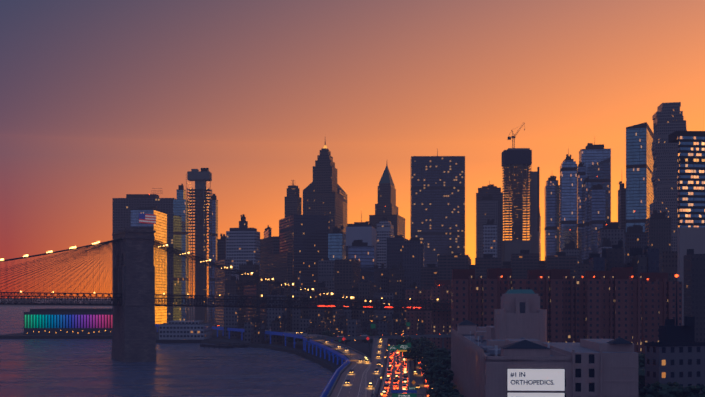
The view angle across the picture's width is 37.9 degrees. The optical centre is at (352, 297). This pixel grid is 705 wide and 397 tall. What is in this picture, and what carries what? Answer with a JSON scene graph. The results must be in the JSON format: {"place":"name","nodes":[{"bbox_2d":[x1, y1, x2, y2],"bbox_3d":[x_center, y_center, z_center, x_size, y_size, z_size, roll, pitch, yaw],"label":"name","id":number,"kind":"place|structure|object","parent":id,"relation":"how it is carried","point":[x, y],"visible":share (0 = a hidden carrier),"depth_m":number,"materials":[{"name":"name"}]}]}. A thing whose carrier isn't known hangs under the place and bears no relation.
{"place":"outdoors","nodes":[
{"label":"outdoors","id":0,"kind":"place"},
{"bbox_2d":[0,298,208,305],"bbox_3d":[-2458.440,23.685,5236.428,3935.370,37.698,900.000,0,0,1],"label":"bridge deck","id":1,"kind":"structure","parent":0,"point":[105,302],"depth_m":4831.34,"materials":[{"name":"grey"}]},
{"bbox_2d":[139,213,155,223],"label":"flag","id":2,"kind":"object","parent":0,"point":[148,218],"visible":1,"depth_m":1416.36,"materials":[{"name":"multicoloured fabric"}]},
{"bbox_2d":[0,298,333,396],"bbox_3d":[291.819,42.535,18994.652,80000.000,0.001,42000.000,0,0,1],"label":"river water","id":3,"kind":"structure","parent":0,"point":[60,368],"depth_m":595.71,"materials":[{"name":"blue liquid"}]},
{"bbox_2d":[0,308,112,338],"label":"pier building","id":4,"kind":"structure","parent":3,"relation":"in","point":[71,323],"depth_m":1069.54,"materials":[{"name":"multicoloured"}]},
{"bbox_2d":[285,337,297,346],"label":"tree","id":5,"kind":"object","parent":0,"point":[291,340],"visible":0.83,"depth_m":821.30,"materials":[{"name":"green plant"}]},
{"bbox_2d":[155,307,450,396],"bbox_3d":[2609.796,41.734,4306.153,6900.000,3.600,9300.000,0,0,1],"label":"ground","id":6,"kind":"structure","parent":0,"point":[361,347],"depth_m":826.00,"materials":[{"name":"grey concrete"}]},
{"bbox_2d":[112,188,176,320],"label":"building","id":7,"kind":"structure","parent":6,"relation":"on","point":[121,212],"depth_m":1702.79,"materials":[{"name":"concrete"},{"name":"glass"}]},
{"bbox_2d":[131,194,166,323],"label":"building","id":8,"kind":"structure","parent":6,"relation":"on","point":[160,228],"depth_m":1446.88,"materials":[{"name":"orange glass"}]},
{"bbox_2d":[173,184,188,320],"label":"skyscraper","id":9,"kind":"structure","parent":6,"relation":"on","point":[179,226],"depth_m":1482.35,"materials":[{"name":"grey"}]},
{"bbox_2d":[186,168,211,322],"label":"construction building","id":10,"kind":"structure","parent":6,"relation":"on","point":[201,177],"depth_m":1355.23,"materials":[{"name":"concrete"}]},
{"bbox_2d":[156,321,267,348],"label":"ferry shed piers","id":11,"kind":"structure","parent":6,"relation":"on","point":[184,331],"depth_m":954.48,"materials":[{"name":"grey"}]},
{"bbox_2d":[209,194,217,323],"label":"skyscraper","id":12,"kind":"structure","parent":6,"relation":"on","point":[214,224],"depth_m":1520.95,"materials":[{"name":"grey glass"}]},
{"bbox_2d":[217,234,225,259],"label":"building","id":13,"kind":"structure","parent":6,"relation":"on","point":[221,248],"depth_m":1381.13,"materials":[{"name":"grey"}]},
{"bbox_2d":[0,228,450,361],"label":"suspension bridge","id":14,"kind":"structure","parent":6,"relation":"on","point":[133,298],"depth_m":683.48,"materials":[{"name":"stone"}]},
{"bbox_2d":[226,214,259,282],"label":"white building","id":15,"kind":"structure","parent":6,"relation":"on","point":[242,243],"depth_m":1302.35,"materials":[{"name":"grey"}]},
{"bbox_2d":[260,225,278,282],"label":"building","id":16,"kind":"structure","parent":6,"relation":"on","point":[269,244],"depth_m":1372.69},
{"bbox_2d":[285,180,301,217],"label":"skyscraper","id":17,"kind":"structure","parent":6,"relation":"on","point":[293,201],"depth_m":1652.87,"materials":[{"name":"stone"}]},
{"bbox_2d":[155,324,450,396],"bbox_3d":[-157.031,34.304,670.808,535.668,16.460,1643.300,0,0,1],"label":"elevated highway","id":18,"kind":"structure","parent":6,"relation":"on","point":[362,376],"depth_m":535.29,"materials":[{"name":"concrete"}]},
{"bbox_2d":[316,340,423,388],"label":"cars","id":19,"kind":"object","parent":18,"relation":"on","point":[362,362],"visible":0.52,"depth_m":536.11,"materials":[{"name":"metal"}]},
{"bbox_2d":[385,343,410,369],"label":"sign gantry","id":20,"kind":"object","parent":18,"relation":"on","point":[399,347],"visible":0.92,"depth_m":538.62,"materials":[{"name":"green metal"}]},
{"bbox_2d":[279,214,328,287],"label":"building","id":21,"kind":"structure","parent":6,"relation":"on","point":[303,239],"depth_m":1314.67,"materials":[{"name":"grey"}]},
{"bbox_2d":[306,192,342,232],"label":"building base","id":22,"kind":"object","parent":6,"relation":"on","point":[330,204],"visible":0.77,"depth_m":1494.17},
{"bbox_2d":[303,182,346,233],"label":"skyscraper","id":23,"kind":"structure","parent":6,"relation":"on","point":[309,189],"depth_m":1666.79,"materials":[{"name":"grey"}]},
{"bbox_2d":[313,141,336,192],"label":"skyscraper","id":24,"kind":"structure","parent":23,"relation":"on","point":[324,174],"depth_m":1501.97,"materials":[{"name":"stone"}]},
{"bbox_2d":[225,262,424,343],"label":"lowrise building","id":25,"kind":"structure","parent":6,"relation":"on","point":[396,280],"depth_m":964.78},
{"bbox_2d":[328,226,345,259],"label":"building","id":26,"kind":"structure","parent":6,"relation":"on","point":[336,243],"depth_m":1249.10,"materials":[{"name":"teal glass"}]},
{"bbox_2d":[345,240,373,282],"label":"dark building cluster","id":27,"kind":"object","parent":6,"relation":"on","point":[361,251],"visible":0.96,"depth_m":1152.12,"materials":[{"name":"grey glass"}]},
{"bbox_2d":[346,215,375,264],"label":"building","id":28,"kind":"structure","parent":6,"relation":"on","point":[364,231],"depth_m":1240.06,"materials":[{"name":"grey"}]},
{"bbox_2d":[377,206,393,267],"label":"skyscraper","id":29,"kind":"structure","parent":6,"relation":"on","point":[385,228],"depth_m":1398.51,"materials":[{"name":"grey"}]},
{"bbox_2d":[369,214,404,264],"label":"building","id":30,"kind":"structure","parent":6,"relation":"on","point":[397,221],"depth_m":1642.34,"materials":[{"name":"grey concrete"}]},
{"bbox_2d":[387,235,409,292],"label":"dark building cluster","id":31,"kind":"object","parent":6,"relation":"on","point":[395,250],"visible":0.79,"depth_m":1198.16,"materials":[{"name":"grey"}]},
{"bbox_2d":[395,336,414,345],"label":"tree","id":32,"kind":"object","parent":6,"relation":"on","point":[404,338],"visible":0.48,"depth_m":645.57,"materials":[{"name":"green plant"}]},
{"bbox_2d":[405,344,420,370],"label":"tree","id":33,"kind":"object","parent":6,"relation":"on","point":[414,345],"visible":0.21,"depth_m":556.84,"materials":[{"name":"green plant"}]},
{"bbox_2d":[403,237,423,289],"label":"dark building cluster","id":34,"kind":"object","parent":6,"relation":"on","point":[413,255],"visible":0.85,"depth_m":1146.73,"materials":[{"name":"grey"}]},
{"bbox_2d":[406,346,424,371],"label":"tree","id":35,"kind":"object","parent":6,"relation":"on","point":[413,354],"visible":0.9,"depth_m":528.85,"materials":[{"name":"green plant"}]},
{"bbox_2d":[406,288,430,340],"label":"building","id":36,"kind":"structure","parent":6,"relation":"on","point":[413,317],"depth_m":856.22,"materials":[{"name":"brick"}]},
{"bbox_2d":[409,359,432,396],"bbox_3d":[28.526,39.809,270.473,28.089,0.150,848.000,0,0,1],"label":"service road","id":37,"kind":"structure","parent":6,"relation":"on","point":[417,379],"depth_m":491.62,"materials":[{"name":"grey asphalt"}]},
{"bbox_2d":[371,387,423,396],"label":"sign gantry","id":38,"kind":"object","parent":37,"relation":"on","point":[412,390],"visible":0.9,"depth_m":266.76,"materials":[{"name":"green metal"}]},
{"bbox_2d":[421,350,430,361],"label":"tree","id":39,"kind":"object","parent":37,"relation":"on","point":[426,353],"visible":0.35,"depth_m":509.55,"materials":[{"name":"green plant"}]},
{"bbox_2d":[421,358,440,369],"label":"tree","id":40,"kind":"object","parent":37,"relation":"on","point":[424,366],"visible":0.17,"depth_m":473.87,"materials":[{"name":"green plant"}]},
{"bbox_2d":[425,358,439,365],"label":"tree","id":41,"kind":"object","parent":37,"relation":"on","point":[435,359],"visible":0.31,"depth_m":450.43,"materials":[{"name":"green plant"}]},
{"bbox_2d":[424,363,450,379],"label":"tree","id":42,"kind":"object","parent":37,"relation":"on","point":[432,369],"visible":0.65,"depth_m":404.16,"materials":[{"name":"green plant"}]},
{"bbox_2d":[425,361,452,372],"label":"tree","id":43,"kind":"object","parent":37,"relation":"on","point":[444,364],"visible":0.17,"depth_m":426.35,"materials":[{"name":"green plant"}]},
{"bbox_2d":[428,377,453,388],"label":"tree","id":44,"kind":"object","parent":37,"relation":"on","point":[440,380],"visible":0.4,"depth_m":359.01,"materials":[{"name":"green plant"}]},
{"bbox_2d":[429,380,456,388],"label":"tree","id":45,"kind":"object","parent":37,"relation":"on","point":[454,386],"visible":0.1,"depth_m":371.49,"materials":[{"name":"green plant"}]},
{"bbox_2d":[249,239,623,343],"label":"buildings","id":46,"kind":"structure","parent":6,"relation":"on","point":[347,272],"depth_m":1054.57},
{"bbox_2d":[410,148,464,266],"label":"skyscraper","id":47,"kind":"structure","parent":6,"relation":"on","point":[437,204],"depth_m":1495.12,"materials":[{"name":"grey"}]},
{"bbox_2d":[428,348,450,363],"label":"tree","id":48,"kind":"object","parent":6,"relation":"on","point":[435,352],"visible":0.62,"depth_m":489.29,"materials":[{"name":"green plant"}]},
{"bbox_2d":[426,369,453,384],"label":"tree","id":49,"kind":"object","parent":6,"relation":"on","point":[437,374],"visible":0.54,"depth_m":394.87,"materials":[{"name":"green plant"}]},
{"bbox_2d":[431,280,450,348],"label":"building","id":50,"kind":"structure","parent":6,"relation":"on","point":[440,320],"depth_m":787.83,"materials":[{"name":"brick"}]},
{"bbox_2d":[426,384,458,396],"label":"tree","id":51,"kind":"object","parent":6,"relation":"on","point":[446,386],"visible":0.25,"depth_m":350.30,"materials":[{"name":"green plant"}]},
{"bbox_2d":[438,355,450,369],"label":"tree","id":52,"kind":"object","parent":6,"relation":"on","point":[445,358],"visible":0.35,"depth_m":485.99,"materials":[{"name":"green plant"}]},
{"bbox_2d":[429,386,459,396],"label":"tree","id":53,"kind":"object","parent":6,"relation":"on","point":[442,389],"visible":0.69,"depth_m":339.81,"materials":[{"name":"green plant"}]},
{"bbox_2d":[260,247,658,337],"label":"buildings","id":54,"kind":"structure","parent":6,"relation":"on","point":[596,262],"depth_m":668.77,"materials":[{"name":"grey"}]},
{"bbox_2d":[215,245,704,343],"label":"building","id":55,"kind":"structure","parent":6,"relation":"on","point":[227,317],"depth_m":973.28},
{"bbox_2d":[476,194,497,257],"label":"skyscraper","id":56,"kind":"structure","parent":6,"relation":"on","point":[487,207],"depth_m":1376.44,"materials":[{"name":"grey"}]},
{"bbox_2d":[451,268,526,330],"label":"apartment building","id":57,"kind":"structure","parent":6,"relation":"on","point":[477,302],"depth_m":502.75,"materials":[{"name":"brick"}]},
{"bbox_2d":[476,179,502,267],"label":"building","id":58,"kind":"structure","parent":6,"relation":"on","point":[495,191],"depth_m":1514.46,"materials":[{"name":"grey"}]},
{"bbox_2d":[483,219,496,257],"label":"low building","id":59,"kind":"structure","parent":6,"relation":"on","point":[489,237],"depth_m":1195.41,"materials":[{"name":"grey"}]},
{"bbox_2d":[421,250,582,289],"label":"buildings","id":60,"kind":"structure","parent":6,"relation":"on","point":[522,263],"depth_m":958.43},
{"bbox_2d":[502,122,538,264],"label":"skyscraper","id":61,"kind":"structure","parent":6,"relation":"on","point":[516,163],"depth_m":1397.17,"materials":[{"name":"concrete"}]},
{"bbox_2d":[539,206,540,260],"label":"skyscraper","id":62,"kind":"structure","parent":6,"relation":"on","point":[539,237],"depth_m":1707.90,"materials":[{"name":"grey"}]},
{"bbox_2d":[544,176,559,260],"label":"dark building","id":63,"kind":"structure","parent":6,"relation":"on","point":[552,217],"depth_m":1374.00,"materials":[{"name":"blue glass"}]},
{"bbox_2d":[527,269,583,342],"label":"apartment building","id":64,"kind":"structure","parent":6,"relation":"on","point":[560,292],"depth_m":512.21,"materials":[{"name":"brick"}]},
{"bbox_2d":[560,146,576,251],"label":"skyscraper","id":65,"kind":"structure","parent":6,"relation":"on","point":[568,194],"depth_m":1313.97,"materials":[{"name":"blue glass"}]},
{"bbox_2d":[561,229,578,263],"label":"building","id":66,"kind":"structure","parent":6,"relation":"on","point":[569,249],"depth_m":1144.47,"materials":[{"name":"grey"}]},
{"bbox_2d":[577,161,585,262],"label":"skyscraper","id":67,"kind":"structure","parent":6,"relation":"on","point":[580,201],"depth_m":1318.09,"materials":[{"name":"blue"}]},
{"bbox_2d":[584,176,590,258],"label":"skyscraper","id":68,"kind":"structure","parent":6,"relation":"on","point":[587,185],"depth_m":1292.92,"materials":[{"name":"blue"}]},
{"bbox_2d":[579,136,610,221],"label":"skyscraper","id":69,"kind":"structure","parent":6,"relation":"on","point":[595,159],"depth_m":1443.09,"materials":[{"name":"blue glass"}]},
{"bbox_2d":[589,176,605,253],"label":"dark building","id":70,"kind":"structure","parent":6,"relation":"on","point":[597,206],"depth_m":1263.60,"materials":[{"name":"grey glass"}]},
{"bbox_2d":[598,224,611,256],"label":"building","id":71,"kind":"structure","parent":6,"relation":"on","point":[606,243],"depth_m":980.78,"materials":[{"name":"grey"}]},
{"bbox_2d":[597,220,623,252],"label":"building","id":72,"kind":"structure","parent":6,"relation":"on","point":[615,233],"depth_m":995.10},
{"bbox_2d":[584,267,641,352],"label":"apartment building","id":73,"kind":"structure","parent":6,"relation":"on","point":[613,304],"depth_m":504.80,"materials":[{"name":"brick"}]},
{"bbox_2d":[618,181,625,232],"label":"dark building","id":74,"kind":"structure","parent":6,"relation":"on","point":[622,206],"depth_m":1342.11,"materials":[{"name":"grey"}]},
{"bbox_2d":[624,211,647,262],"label":"lit building","id":75,"kind":"structure","parent":6,"relation":"on","point":[635,236],"depth_m":1044.64,"materials":[{"name":"grey"}]},
{"bbox_2d":[626,122,653,232],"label":"skyscraper","id":76,"kind":"structure","parent":6,"relation":"on","point":[639,172],"depth_m":1246.45,"materials":[{"name":"blue glass"}]},
{"bbox_2d":[638,367,644,392],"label":"building","id":77,"kind":"structure","parent":6,"relation":"on","point":[641,377],"depth_m":331.06,"materials":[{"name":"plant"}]},
{"bbox_2d":[638,352,644,367],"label":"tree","id":78,"kind":"object","parent":6,"relation":"on","point":[641,359],"visible":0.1,"depth_m":383.59,"materials":[{"name":"plant"}]},
{"bbox_2d":[645,210,671,251],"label":"building","id":79,"kind":"structure","parent":6,"relation":"on","point":[658,227],"depth_m":1093.51,"materials":[{"name":"stone"}]},
{"bbox_2d":[640,273,681,353],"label":"apartment building","id":80,"kind":"structure","parent":6,"relation":"on","point":[658,299],"depth_m":519.61,"materials":[{"name":"brick"}]},
{"bbox_2d":[638,381,684,396],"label":"tree","id":81,"kind":"object","parent":6,"relation":"on","point":[666,390],"visible":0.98,"depth_m":291.75,"materials":[{"name":"green plant"}]},
{"bbox_2d":[650,102,686,250],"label":"skyscraper","id":82,"kind":"structure","parent":6,"relation":"on","point":[667,118],"depth_m":1175.72,"materials":[{"name":"grey"}]},
{"bbox_2d":[644,274,704,392],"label":"building","id":83,"kind":"structure","parent":6,"relation":"on","point":[676,353],"depth_m":298.94,"materials":[{"name":"grey"}]},
{"bbox_2d":[668,131,704,324],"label":"skyscraper","id":84,"kind":"structure","parent":6,"relation":"on","point":[691,193],"depth_m":774.74,"materials":[{"name":"dark glass"},{"name":"metal"}]},
{"bbox_2d":[676,384,704,396],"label":"tree","id":85,"kind":"object","parent":6,"relation":"on","point":[691,391],"visible":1,"depth_m":285.17,"materials":[{"name":"green plant"}]},
{"bbox_2d":[0,0,704,297],"label":"sky","id":86,"kind":"structure","parent":0,"point":[101,101],"materials":[{"name":"orange"}]},
{"bbox_2d":[375,164,397,214],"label":"skyscraper","id":87,"kind":"structure","parent":0,"point":[386,193],"depth_m":1657.24,"materials":[{"name":"stone"}]},
{"bbox_2d":[451,289,638,396],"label":"warehouse with tower","id":88,"kind":"structure","parent":0,"point":[483,359],"depth_m":271.35,"materials":[{"name":"grey"}]},
{"bbox_2d":[507,368,564,396],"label":"billboard","id":89,"kind":"object","parent":88,"relation":"attached to","point":[556,376],"visible":1,"depth_m":265.24,"materials":[{"name":"white plastic"}]},
{"bbox_2d":[510,372,524,376],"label":"sign lettering","id":90,"kind":"object","parent":89,"relation":"attached to","point":[511,374],"visible":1,"depth_m":265.41,"materials":[{"name":"blue"}]},
{"bbox_2d":[511,380,553,384],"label":"sign lettering","id":91,"kind":"object","parent":89,"relation":"attached to","point":[527,382],"visible":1,"depth_m":265.24,"materials":[{"name":"black paint"}]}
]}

